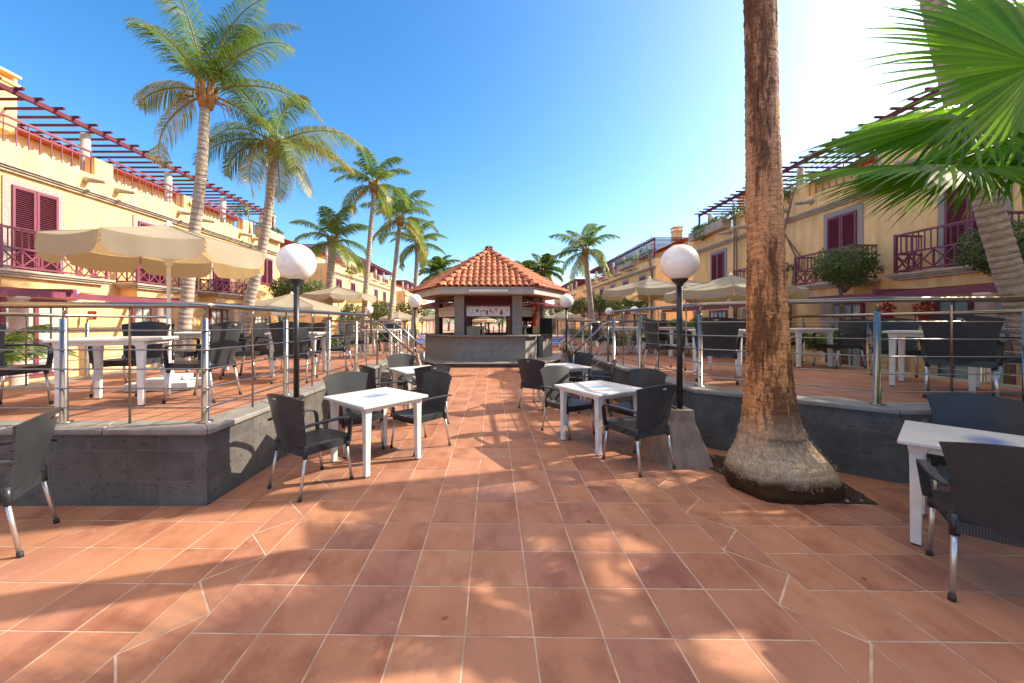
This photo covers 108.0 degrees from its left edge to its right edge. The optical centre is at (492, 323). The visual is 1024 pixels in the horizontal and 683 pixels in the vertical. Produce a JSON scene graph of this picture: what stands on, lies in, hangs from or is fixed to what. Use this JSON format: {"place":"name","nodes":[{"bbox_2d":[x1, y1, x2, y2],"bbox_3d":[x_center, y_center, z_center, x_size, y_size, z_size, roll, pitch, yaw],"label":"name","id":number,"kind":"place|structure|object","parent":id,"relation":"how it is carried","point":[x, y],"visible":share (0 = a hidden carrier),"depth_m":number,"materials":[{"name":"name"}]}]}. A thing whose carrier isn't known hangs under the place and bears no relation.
{"place":"outdoors","nodes":[
{"label":"outdoors","id":0,"kind":"place"},
{"bbox_2d":[370,301,394,328],"bbox_3d":[-9.052,-0.198,30.035,2.373,3.504,2.437,0,0,0],"label":"round bush","id":1,"kind":"object","parent":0,"point":[382,306],"visible":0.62,"depth_m":29.51,"materials":[{"name":"green plant"}]},
{"bbox_2d":[382,279,433,332],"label":"terraced house","id":2,"kind":"structure","parent":0,"point":[403,287],"depth_m":55.14,"materials":[{"name":"yellow paint"}]},
{"bbox_2d":[419,324,562,335],"bbox_3d":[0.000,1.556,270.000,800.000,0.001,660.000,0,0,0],"label":"ground","id":3,"kind":"structure","parent":0,"point":[445,327],"depth_m":108.33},
{"bbox_2d":[0,76,279,385],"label":"terraced house","id":4,"kind":"structure","parent":3,"relation":"on","point":[46,183],"depth_m":11.32,"materials":[{"name":"yellow paint"}]},
{"bbox_2d":[0,66,21,133],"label":"chimney","id":5,"kind":"object","parent":4,"relation":"on","point":[7,76],"visible":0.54,"depth_m":10.56,"materials":[{"name":"beige paint"}]},
{"bbox_2d":[0,297,67,380],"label":"french window","id":6,"kind":"structure","parent":4,"relation":"in","point":[3,319],"depth_m":10.05,"materials":[{"name":"red paint"}]},
{"bbox_2d":[131,308,165,322],"bbox_3d":[-12.165,0.390,13.260,0.070,2.080,1.440,0,0,0],"label":"french window","id":7,"kind":"structure","parent":4,"relation":"in","point":[134,311],"depth_m":12.91,"materials":[{"name":"glass"}]},
{"bbox_2d":[209,308,228,331],"bbox_3d":[-12.165,0.390,16.700,0.070,2.080,1.440,0,0,0],"label":"french window","id":8,"kind":"structure","parent":4,"relation":"in","point":[215,315],"depth_m":16.47,"materials":[{"name":"white glass"}]},
{"bbox_2d":[186,201,279,323],"bbox_3d":[-12.377,-2.182,17.917,1.390,7.467,6.439,0,0,0],"label":"creeper","id":9,"kind":"object","parent":4,"relation":"attached to","point":[246,210],"visible":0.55,"depth_m":18.37,"materials":[{"name":"green plant"}]},
{"bbox_2d":[254,221,283,242],"bbox_3d":[-12.105,-4.962,20.234,0.710,0.825,2.262,0,0,0],"label":"planter box","id":10,"kind":"object","parent":4,"relation":"on","point":[276,236],"visible":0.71,"depth_m":20.30,"materials":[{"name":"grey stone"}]},
{"bbox_2d":[278,239,403,343],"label":"terraced house","id":11,"kind":"structure","parent":3,"relation":"on","point":[379,289],"depth_m":31.89,"materials":[{"name":"yellow paint"}]},
{"bbox_2d":[0,336,1023,682],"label":"paving","id":12,"kind":"structure","parent":0,"point":[574,650],"depth_m":2.26,"materials":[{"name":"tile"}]},
{"bbox_2d":[0,407,60,557],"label":"armchair","id":13,"kind":"object","parent":12,"relation":"on","point":[31,440],"visible":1,"depth_m":2.54,"materials":[{"name":"plastic"}]},
{"bbox_2d":[4,324,80,364],"bbox_3d":[-9.029,0.702,6.602,1.935,1.696,2.274,0,0,-24],"label":"palm","id":14,"kind":"object","parent":12,"relation":"on","point":[18,336],"visible":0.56,"depth_m":6.77,"materials":[{"name":"green plant"}]},
{"bbox_2d":[0,352,415,505],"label":"terrace","id":15,"kind":"structure","parent":12,"relation":"on","point":[145,457],"depth_m":3.30,"materials":[{"name":"stone"}]},
{"bbox_2d":[0,324,53,404],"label":"armchair","id":16,"kind":"object","parent":15,"relation":"on","point":[3,364],"visible":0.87,"depth_m":4.07,"materials":[{"name":"plastic"}]},
{"bbox_2d":[0,312,174,385],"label":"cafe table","id":17,"kind":"object","parent":15,"relation":"on","point":[86,359],"visible":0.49,"depth_m":5.98,"materials":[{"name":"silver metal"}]},
{"bbox_2d":[42,336,178,406],"bbox_3d":[-4.220,0.528,4.200,0.820,0.735,0.820,0,0,-22],"label":"cafe table","id":18,"kind":"object","parent":15,"relation":"on","point":[140,342],"visible":0.75,"depth_m":4.00,"materials":[{"name":"white plastic"}]},
{"bbox_2d":[88,321,170,397],"bbox_3d":[-4.656,0.437,4.816,0.634,0.923,0.653,0,0,-10],"label":"armchair","id":19,"kind":"object","parent":15,"relation":"on","point":[152,357],"visible":0.54,"depth_m":5.00,"materials":[{"name":"plastic"}]},
{"bbox_2d":[34,220,263,391],"bbox_3d":[-4.461,-0.263,5.120,2.228,2.304,2.229,0,0,10],"label":"parasol","id":20,"kind":"object","parent":15,"relation":"on","point":[168,244],"visible":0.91,"depth_m":4.84,"materials":[{"name":"beige fabric"}]},
{"bbox_2d":[136,324,199,378],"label":"armchair","id":21,"kind":"object","parent":15,"relation":"on","point":[177,354],"visible":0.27,"depth_m":5.73,"materials":[{"name":"plastic"}]},
{"bbox_2d":[0,302,372,423],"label":"terrace railing","id":22,"kind":"object","parent":15,"relation":"on","point":[63,350],"visible":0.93,"depth_m":3.32,"materials":[{"name":"silver metal"}]},
{"bbox_2d":[160,332,228,374],"bbox_3d":[-5.250,0.528,6.600,0.820,0.735,0.820,0,0,-10],"label":"cafe table","id":23,"kind":"object","parent":15,"relation":"on","point":[188,334],"visible":0.37,"depth_m":6.36,"materials":[{"name":"white plastic"}]},
{"bbox_2d":[162,321,242,403],"bbox_3d":[-3.384,0.437,4.402,0.653,0.923,0.634,0,0,-4],"label":"armchair","id":24,"kind":"object","parent":15,"relation":"on","point":[219,357],"visible":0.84,"depth_m":4.29,"materials":[{"name":"plastic"}]},
{"bbox_2d":[219,326,269,379],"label":"armchair","id":25,"kind":"object","parent":15,"relation":"on","point":[242,351],"visible":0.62,"depth_m":6.13,"materials":[{"name":"plastic"}]},
{"bbox_2d":[222,322,270,375],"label":"armchair","id":26,"kind":"object","parent":15,"relation":"on","point":[259,333],"visible":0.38,"depth_m":6.53,"materials":[{"name":"plastic"}]},
{"bbox_2d":[238,292,339,321],"bbox_3d":[-5.952,-0.023,11.000,2.593,1.824,2.594,0,0,17],"label":"parasol","id":27,"kind":"object","parent":15,"relation":"on","point":[285,301],"visible":0.6,"depth_m":10.33,"materials":[{"name":"beige fabric"}]},
{"bbox_2d":[268,322,320,383],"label":"armchair","id":28,"kind":"object","parent":15,"relation":"on","point":[277,335],"visible":0.6,"depth_m":5.54,"materials":[{"name":"plastic"}]},
{"bbox_2d":[264,332,326,376],"bbox_3d":[-3.400,0.528,6.550,0.820,0.735,0.820,0,0,-10],"label":"cafe table","id":29,"kind":"object","parent":15,"relation":"on","point":[315,335],"visible":0.44,"depth_m":6.26,"materials":[{"name":"white plastic"}]},
{"bbox_2d":[275,244,316,396],"bbox_3d":[-2.375,-0.034,4.500,0.444,1.847,0.444,0,0,0],"label":"globe lamp","id":30,"kind":"object","parent":15,"relation":"on","point":[296,264],"visible":1,"depth_m":4.42,"materials":[{"name":"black glass"}]},
{"bbox_2d":[317,322,353,370],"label":"armchair","id":31,"kind":"object","parent":15,"relation":"on","point":[349,330],"visible":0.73,"depth_m":7.05,"materials":[{"name":"plastic"}]},
{"bbox_2d":[321,319,409,353],"bbox_3d":[-3.844,0.397,10.431,2.712,0.987,1.861,0,0,0],"label":"terrace railing","id":32,"kind":"object","parent":15,"relation":"on","point":[400,321],"visible":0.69,"depth_m":11.27,"materials":[{"name":"silver metal"}]},
{"bbox_2d":[361,329,400,357],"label":"cafe table","id":33,"kind":"object","parent":15,"relation":"on","point":[390,339],"visible":0.65,"depth_m":9.55,"materials":[{"name":"white plastic"}]},
{"bbox_2d":[365,321,414,386],"bbox_3d":[-2.217,0.674,8.050,1.066,1.426,0.048,0,0,0],"label":"stair railing","id":34,"kind":"object","parent":15,"relation":"on","point":[395,337],"visible":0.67,"depth_m":8.04,"materials":[{"name":"silver metal"}]},
{"bbox_2d":[384,322,425,365],"bbox_3d":[-2.217,0.674,9.450,1.066,1.426,0.048,0,0,0],"label":"stair railing","id":35,"kind":"object","parent":15,"relation":"on","point":[414,340],"visible":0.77,"depth_m":9.43,"materials":[{"name":"silver metal"}]},
{"bbox_2d":[122,0,324,361],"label":"coconut palm","id":36,"kind":"object","parent":12,"relation":"on","point":[207,98],"visible":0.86,"depth_m":8.39,"materials":[{"name":"green plant"}]},
{"bbox_2d":[189,64,364,356],"bbox_3d":[-5.657,-2.254,9.845,4.138,7.665,2.954,0,0,-25],"label":"coconut palm","id":37,"kind":"object","parent":12,"relation":"on","point":[298,142],"visible":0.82,"depth_m":9.79,"materials":[{"name":"green plant"}]},
{"bbox_2d":[263,276,309,321],"bbox_3d":[-9.901,-0.390,18.015,1.950,3.885,1.845,0,0,0],"label":"round bush","id":38,"kind":"object","parent":12,"relation":"on","point":[284,288],"visible":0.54,"depth_m":17.50,"materials":[{"name":"green plant"}]},
{"bbox_2d":[266,393,352,501],"bbox_3d":[-1.759,1.091,3.559,0.634,0.923,0.653,0,0,31],"label":"armchair","id":39,"kind":"object","parent":12,"relation":"on","point":[290,426],"visible":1,"depth_m":3.37,"materials":[{"name":"plastic"}]},
{"bbox_2d":[289,205,372,351],"bbox_3d":[-6.973,-1.754,16.699,3.960,6.641,3.615,0,0,0],"label":"coconut palm","id":40,"kind":"object","parent":12,"relation":"on","point":[334,226],"visible":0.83,"depth_m":16.22,"materials":[{"name":"green plant"}]},
{"bbox_2d":[299,285,376,351],"bbox_3d":[-6.602,-0.046,15.900,2.977,3.178,2.978,0,0,11],"label":"parasol","id":41,"kind":"object","parent":12,"relation":"on","point":[338,294],"visible":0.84,"depth_m":15.01,"materials":[{"name":"beige fabric"}]},
{"bbox_2d":[323,371,384,458],"bbox_3d":[-1.725,1.091,4.626,0.634,0.923,0.653,0,0,-44],"label":"armchair","id":42,"kind":"object","parent":12,"relation":"on","point":[344,382],"visible":0.52,"depth_m":4.71,"materials":[{"name":"plastic"}]},
{"bbox_2d":[328,146,411,351],"bbox_3d":[-5.424,-2.835,16.200,3.488,8.795,3.350,0,0,0],"label":"coconut palm","id":43,"kind":"object","parent":12,"relation":"on","point":[373,187],"visible":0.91,"depth_m":16.11,"materials":[{"name":"green plant"}]},
{"bbox_2d":[323,387,427,477],"bbox_3d":[-1.310,1.183,4.190,0.820,0.735,0.820,0,0,39],"label":"cafe table","id":44,"kind":"object","parent":12,"relation":"on","point":[366,403],"visible":0.94,"depth_m":4.11,"materials":[{"name":"white plastic"}]},
{"bbox_2d":[359,365,405,427],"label":"armchair","id":45,"kind":"object","parent":12,"relation":"on","point":[371,379],"visible":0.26,"depth_m":5.56,"materials":[{"name":"plastic"}]},
{"bbox_2d":[358,187,441,351],"bbox_3d":[-4.907,-2.842,19.926,4.186,8.821,4.139,0,0,0],"label":"coconut palm","id":46,"kind":"object","parent":12,"relation":"on","point":[399,220],"visible":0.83,"depth_m":19.89,"materials":[{"name":"green plant"}]},
{"bbox_2d":[386,354,415,389],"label":"armchair","id":47,"kind":"object","parent":12,"relation":"on","point":[400,360],"visible":0.43,"depth_m":7.57,"materials":[{"name":"plastic"}]},
{"bbox_2d":[389,365,431,408],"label":"cafe table","id":48,"kind":"object","parent":12,"relation":"on","point":[408,372],"visible":0.27,"depth_m":6.54,"materials":[{"name":"white plastic"}]},
{"bbox_2d":[408,294,421,365],"bbox_3d":[-2.460,0.315,11.800,0.504,2.470,0.504,0,0,0],"label":"globe lamp","id":49,"kind":"object","parent":12,"relation":"on","point":[415,301],"visible":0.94,"depth_m":11.69,"materials":[{"name":"glass"}]},
{"bbox_2d":[386,216,447,346],"bbox_3d":[-4.812,-2.565,24.661,4.161,8.251,4.231,0,0,0],"label":"coconut palm","id":50,"kind":"object","parent":12,"relation":"on","point":[404,253],"visible":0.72,"depth_m":24.37,"materials":[{"name":"green plant"}]},
{"bbox_2d":[390,370,451,456],"bbox_3d":[-0.886,1.091,4.697,0.634,0.923,0.653,0,0,42],"label":"armchair","id":51,"kind":"object","parent":12,"relation":"on","point":[436,385],"visible":0.81,"depth_m":4.76,"materials":[{"name":"plastic"}]},
{"bbox_2d":[404,365,450,423],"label":"armchair","id":52,"kind":"object","parent":12,"relation":"on","point":[419,371],"visible":0.19,"depth_m":5.54,"materials":[{"name":"plastic"}]},
{"bbox_2d":[413,255,460,284],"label":"coconut palm","id":53,"kind":"object","parent":12,"relation":"on","point":[437,264],"visible":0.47,"depth_m":32.42,"materials":[{"name":"green plant"}]},
{"bbox_2d":[408,246,568,367],"bbox_3d":[-0.170,-0.895,16.200,7.515,4.890,6.513,0,0,0],"label":"bar kiosk","id":54,"kind":"object","parent":12,"relation":"on","point":[488,281],"visible":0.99,"depth_m":14.12,"materials":[{"name":"grey stone"}]},
{"bbox_2d":[540,318,555,333],"bbox_3d":[2.316,0.120,15.594,0.540,0.660,0.455,0,0,30],"label":"speaker cabinet","id":55,"kind":"object","parent":54,"relation":"on","point":[547,325],"visible":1,"depth_m":15.40,"materials":[{"name":"black plastic"}]},
{"bbox_2d":[517,359,544,411],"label":"armchair","id":56,"kind":"object","parent":12,"relation":"on","point":[530,373],"visible":0.72,"depth_m":6.64,"materials":[{"name":"plastic"}]},
{"bbox_2d":[520,253,564,317],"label":"coconut palm","id":57,"kind":"object","parent":12,"relation":"on","point":[541,262],"visible":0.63,"depth_m":29.63,"materials":[{"name":"green plant"}]},
{"bbox_2d":[537,363,591,408],"bbox_3d":[1.320,1.183,7.150,0.820,0.735,0.820,0,0,-20],"label":"cafe table","id":58,"kind":"object","parent":12,"relation":"on","point":[577,367],"visible":0.31,"depth_m":6.99,"materials":[{"name":"white plastic"}]},
{"bbox_2d":[545,309,584,344],"bbox_3d":[5.198,0.264,27.000,2.881,2.558,2.882,0,0,11],"label":"parasol","id":59,"kind":"object","parent":12,"relation":"on","point":[559,316],"visible":0.8,"depth_m":26.14,"materials":[{"name":"beige fabric"}]},
{"bbox_2d":[559,294,573,362],"bbox_3d":[2.340,0.315,11.800,0.504,2.470,0.504,0,0,0],"label":"globe lamp","id":60,"kind":"object","parent":12,"relation":"on","point":[566,301],"visible":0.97,"depth_m":11.69,"materials":[{"name":"glass"}]},
{"bbox_2d":[540,365,594,440],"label":"armchair","id":61,"kind":"object","parent":12,"relation":"on","point":[552,375],"visible":0.77,"depth_m":5.37,"materials":[{"name":"plastic"}]},
{"bbox_2d":[567,352,593,381],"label":"armchair","id":62,"kind":"object","parent":12,"relation":"on","point":[586,359],"visible":0.41,"depth_m":8.00,"materials":[{"name":"plastic"}]},
{"bbox_2d":[544,223,621,346],"bbox_3d":[5.183,-2.086,21.938,4.093,7.314,4.251,0,0,0],"label":"coconut palm","id":63,"kind":"object","parent":12,"relation":"on","point":[586,241],"visible":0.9,"depth_m":21.85,"materials":[{"name":"green plant"}]},
{"bbox_2d":[578,360,617,416],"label":"armchair","id":64,"kind":"object","parent":12,"relation":"on","point":[612,369],"visible":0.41,"depth_m":6.26,"materials":[{"name":"plastic"}]},
{"bbox_2d":[554,380,641,456],"bbox_3d":[1.370,1.183,4.780,0.820,0.735,0.820,0,0,-28],"label":"cafe table","id":65,"kind":"object","parent":12,"relation":"on","point":[598,391],"visible":0.75,"depth_m":4.62,"materials":[{"name":"white plastic"}]},
{"bbox_2d":[587,293,609,344],"bbox_3d":[7.459,-0.304,26.003,1.807,3.714,1.769,0,0,0],"label":"round bush","id":66,"kind":"object","parent":12,"relation":"on","point":[602,304],"visible":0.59,"depth_m":25.77,"materials":[{"name":"green plant"}]},
{"bbox_2d":[573,237,693,344],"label":"terraced house","id":67,"kind":"structure","parent":12,"relation":"on","point":[640,271],"depth_m":29.38,"materials":[{"name":"yellow paint"}]},
{"bbox_2d":[606,368,666,437],"bbox_3d":[1.931,1.091,4.999,0.653,0.923,0.634,0,0,-32],"label":"armchair","id":68,"kind":"object","parent":12,"relation":"on","point":[643,377],"visible":0.32,"depth_m":5.12,"materials":[{"name":"plastic"}]},
{"bbox_2d":[601,384,676,476],"bbox_3d":[1.606,1.091,4.067,0.634,0.923,0.653,0,0,-26],"label":"armchair","id":69,"kind":"object","parent":12,"relation":"on","point":[653,411],"visible":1,"depth_m":3.85,"materials":[{"name":"plastic"}]},
{"bbox_2d":[559,328,745,349],"bbox_3d":[8.878,1.069,29.549,1.620,1.256,34.079,0,0,0],"label":"hedge","id":70,"kind":"object","parent":12,"relation":"on","point":[621,337],"visible":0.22,"depth_m":25.64,"materials":[{"name":"green plant"}]},
{"bbox_2d":[648,244,712,468],"bbox_3d":[2.110,0.333,4.200,0.504,2.435,0.504,0,0,0],"label":"globe lamp","id":71,"kind":"object","parent":12,"relation":"on","point":[679,264],"visible":1,"depth_m":4.08,"materials":[{"name":"concrete"}]},
{"bbox_2d":[560,347,1021,482],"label":"terrace wall","id":72,"kind":"structure","parent":12,"relation":"on","point":[852,431],"depth_m":4.45,"materials":[{"name":"stone"}]},
{"bbox_2d":[571,321,619,381],"bbox_3d":[2.217,0.666,8.050,1.066,1.410,0.048,0,0,0],"label":"stair railing","id":73,"kind":"object","parent":72,"relation":"on","point":[590,337],"visible":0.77,"depth_m":8.04,"materials":[{"name":"silver metal"}]},
{"bbox_2d":[567,319,665,352],"bbox_3d":[4.254,0.367,11.231,3.492,0.927,3.461,0,0,0],"label":"terrace railing","id":74,"kind":"object","parent":72,"relation":"on","point":[582,331],"visible":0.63,"depth_m":12.68,"materials":[{"name":"silver metal"}]},
{"bbox_2d":[601,276,690,348],"bbox_3d":[5.058,-0.343,12.000,2.977,2.344,2.978,0,0,14],"label":"parasol","id":75,"kind":"object","parent":72,"relation":"on","point":[649,286],"visible":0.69,"depth_m":11.31,"materials":[{"name":"beige fabric"}]},
{"bbox_2d":[642,319,685,370],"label":"armchair","id":76,"kind":"object","parent":72,"relation":"on","point":[652,337],"visible":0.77,"depth_m":6.64,"materials":[{"name":"plastic"}]},
{"bbox_2d":[637,280,728,348],"bbox_3d":[6.448,-0.343,12.399,2.881,2.344,2.882,0,0,6],"label":"parasol","id":77,"kind":"object","parent":72,"relation":"on","point":[687,282],"visible":0.21,"depth_m":12.29,"materials":[{"name":"beige fabric"}]},
{"bbox_2d":[688,329,745,377],"bbox_3d":[3.850,0.469,6.200,0.820,0.735,0.820,0,0,-40],"label":"cafe table","id":78,"kind":"object","parent":72,"relation":"on","point":[739,354],"visible":0.47,"depth_m":6.20,"materials":[{"name":"white plastic"}]},
{"bbox_2d":[692,317,742,384],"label":"armchair","id":79,"kind":"object","parent":72,"relation":"on","point":[724,329],"visible":0.81,"depth_m":5.15,"materials":[{"name":"plastic"}]},
{"bbox_2d":[663,273,810,357],"bbox_3d":[5.948,-0.218,9.300,2.920,2.094,2.921,0,0,9],"label":"parasol","id":80,"kind":"object","parent":72,"relation":"on","point":[731,286],"visible":0.59,"depth_m":8.70,"materials":[{"name":"beige fabric"}]},
{"bbox_2d":[790,328,838,367],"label":"cafe table","id":81,"kind":"object","parent":72,"relation":"on","point":[800,331],"visible":0.67,"depth_m":7.01,"materials":[{"name":"white plastic"}]},
{"bbox_2d":[611,297,1023,405],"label":"terrace railing","id":82,"kind":"object","parent":72,"relation":"on","point":[876,356],"visible":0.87,"depth_m":3.81,"materials":[{"name":"silver metal"}]},
{"bbox_2d":[812,319,867,368],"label":"armchair","id":83,"kind":"object","parent":72,"relation":"on","point":[851,330],"visible":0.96,"depth_m":7.01,"materials":[{"name":"wicker"}]},
{"bbox_2d":[867,318,925,377],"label":"armchair","id":84,"kind":"object","parent":72,"relation":"on","point":[911,348],"visible":0.46,"depth_m":5.80,"materials":[{"name":"wicker"}]},
{"bbox_2d":[789,309,1023,382],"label":"terrace railing","id":85,"kind":"object","parent":72,"relation":"on","point":[868,352],"visible":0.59,"depth_m":6.25,"materials":[{"name":"silver metal"}]},
{"bbox_2d":[911,325,937,375],"bbox_3d":[10.900,0.801,9.400,0.380,1.498,0.380,0,0,0],"label":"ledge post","id":86,"kind":"object","parent":72,"relation":"on","point":[921,363],"depth_m":9.34,"materials":[{"name":"yellow stone"}]},
{"bbox_2d":[882,330,979,393],"bbox_3d":[5.750,0.469,4.850,0.820,0.735,0.820,0,0,-35],"label":"cafe table","id":87,"kind":"object","parent":72,"relation":"on","point":[973,382],"visible":0.62,"depth_m":4.90,"materials":[{"name":"white plastic"}]},
{"bbox_2d":[916,315,1007,397],"bbox_3d":[5.192,0.377,4.137,0.653,0.923,0.634,0,0,-39],"label":"armchair","id":88,"kind":"object","parent":72,"relation":"on","point":[966,330],"visible":0.91,"depth_m":3.97,"materials":[{"name":"plastic"}]},
{"bbox_2d":[997,337,1021,383],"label":"armchair","id":89,"kind":"object","parent":72,"relation":"on","point":[1009,360],"visible":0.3,"depth_m":4.33,"materials":[{"name":"plastic"}]},
{"bbox_2d":[709,454,877,503],"bbox_3d":[2.835,1.529,3.760,1.131,0.033,1.180,0,0,0],"label":"tree pit","id":90,"kind":"object","parent":12,"relation":"on","point":[852,495],"visible":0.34,"depth_m":3.35,"materials":[{"name":"soil"}]},
{"bbox_2d":[723,0,844,504],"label":"fibrous palm","id":91,"kind":"object","parent":90,"relation":"on","point":[774,455],"visible":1,"depth_m":3.40,"materials":[{"name":"brown plant"}]},
{"bbox_2d":[660,87,1023,385],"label":"terraced house","id":92,"kind":"structure","parent":12,"relation":"on","point":[913,257],"depth_m":10.95,"materials":[{"name":"yellow paint"}]},
{"bbox_2d":[688,215,730,241],"bbox_3d":[11.136,-4.969,19.250,0.708,0.837,3.100,0,0,0],"label":"planter box","id":93,"kind":"object","parent":92,"relation":"on","point":[716,226],"visible":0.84,"depth_m":18.74,"materials":[{"name":"grey stone"}]},
{"bbox_2d":[689,201,744,318],"bbox_3d":[11.143,-2.052,19.011,1.371,7.208,4.930,0,0,0],"label":"creeper","id":94,"kind":"object","parent":92,"relation":"attached to","point":[733,211],"visible":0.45,"depth_m":17.12,"materials":[{"name":"green plant"}]},
{"bbox_2d":[783,167,801,353],"bbox_3d":[11.185,-2.051,14.155,1.047,7.206,1.114,0,0,-38],"label":"creeper","id":95,"kind":"object","parent":92,"relation":"attached to","point":[791,245],"visible":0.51,"depth_m":13.86,"materials":[{"name":"green plant"}]},
{"bbox_2d":[834,303,864,366],"bbox_3d":[11.265,0.390,12.000,0.070,2.080,1.440,0,0,0],"label":"french window","id":96,"kind":"structure","parent":92,"relation":"in","point":[851,308],"depth_m":11.64,"materials":[{"name":"red paint"}]},
{"bbox_2d":[934,295,1015,384],"bbox_3d":[11.265,0.390,8.750,0.070,2.080,1.440,0,0,0],"label":"french window","id":97,"kind":"structure","parent":92,"relation":"in","point":[940,306],"depth_m":8.97,"materials":[{"name":"red paint"}]},
{"bbox_2d":[807,244,886,364],"bbox_3d":[9.971,-0.342,10.542,1.737,3.788,1.590,0,0,0],"label":"round bush","id":98,"kind":"object","parent":12,"relation":"on","point":[847,273],"visible":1,"depth_m":10.28,"materials":[{"name":"green plant"}]},
{"bbox_2d":[783,0,1023,229],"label":"fan palm","id":99,"kind":"object","parent":12,"relation":"on","point":[984,39],"visible":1,"depth_m":3.23,"materials":[{"name":"green plant"}]},
{"bbox_2d":[897,420,1023,545],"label":"cafe table","id":100,"kind":"object","parent":12,"relation":"on","point":[920,440],"visible":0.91,"depth_m":2.60,"materials":[{"name":"white plastic"}]},
{"bbox_2d":[916,441,1023,602],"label":"armchair","id":101,"kind":"object","parent":12,"relation":"on","point":[983,498],"visible":1,"depth_m":2.02,"materials":[{"name":"plastic"}]},
{"bbox_2d":[920,0,1023,379],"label":"coconut palm","id":102,"kind":"object","parent":12,"relation":"on","point":[1002,250],"visible":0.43,"depth_m":5.74,"materials":[{"name":"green plant"}]},
{"bbox_2d":[921,393,1023,508],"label":"armchair","id":103,"kind":"object","parent":12,"relation":"on","point":[983,412],"visible":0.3,"depth_m":3.27,"materials":[{"name":"plastic"}]},
{"bbox_2d":[948,219,1023,384],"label":"round bush","id":104,"kind":"object","parent":12,"relation":"on","point":[975,252],"visible":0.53,"depth_m":7.48,"materials":[{"name":"green plant"}]},
{"bbox_2d":[0,0,1023,323],"label":"sky","id":105,"kind":"structure","parent":0,"point":[522,123],"materials":[{"name":"blue"}]},
{"bbox_2d":[553,277,601,333],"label":"terraced house","id":106,"kind":"structure","parent":0,"point":[575,292],"depth_m":54.02,"materials":[{"name":"yellow paint"}]},
{"bbox_2d":[790,327,871,362],"bbox_3d":[8.347,0.739,9.453,1.976,1.621,1.843,0,0,-18],"label":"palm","id":107,"kind":"object","parent":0,"point":[809,344],"visible":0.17,"depth_m":9.23,"materials":[{"name":"plant"}]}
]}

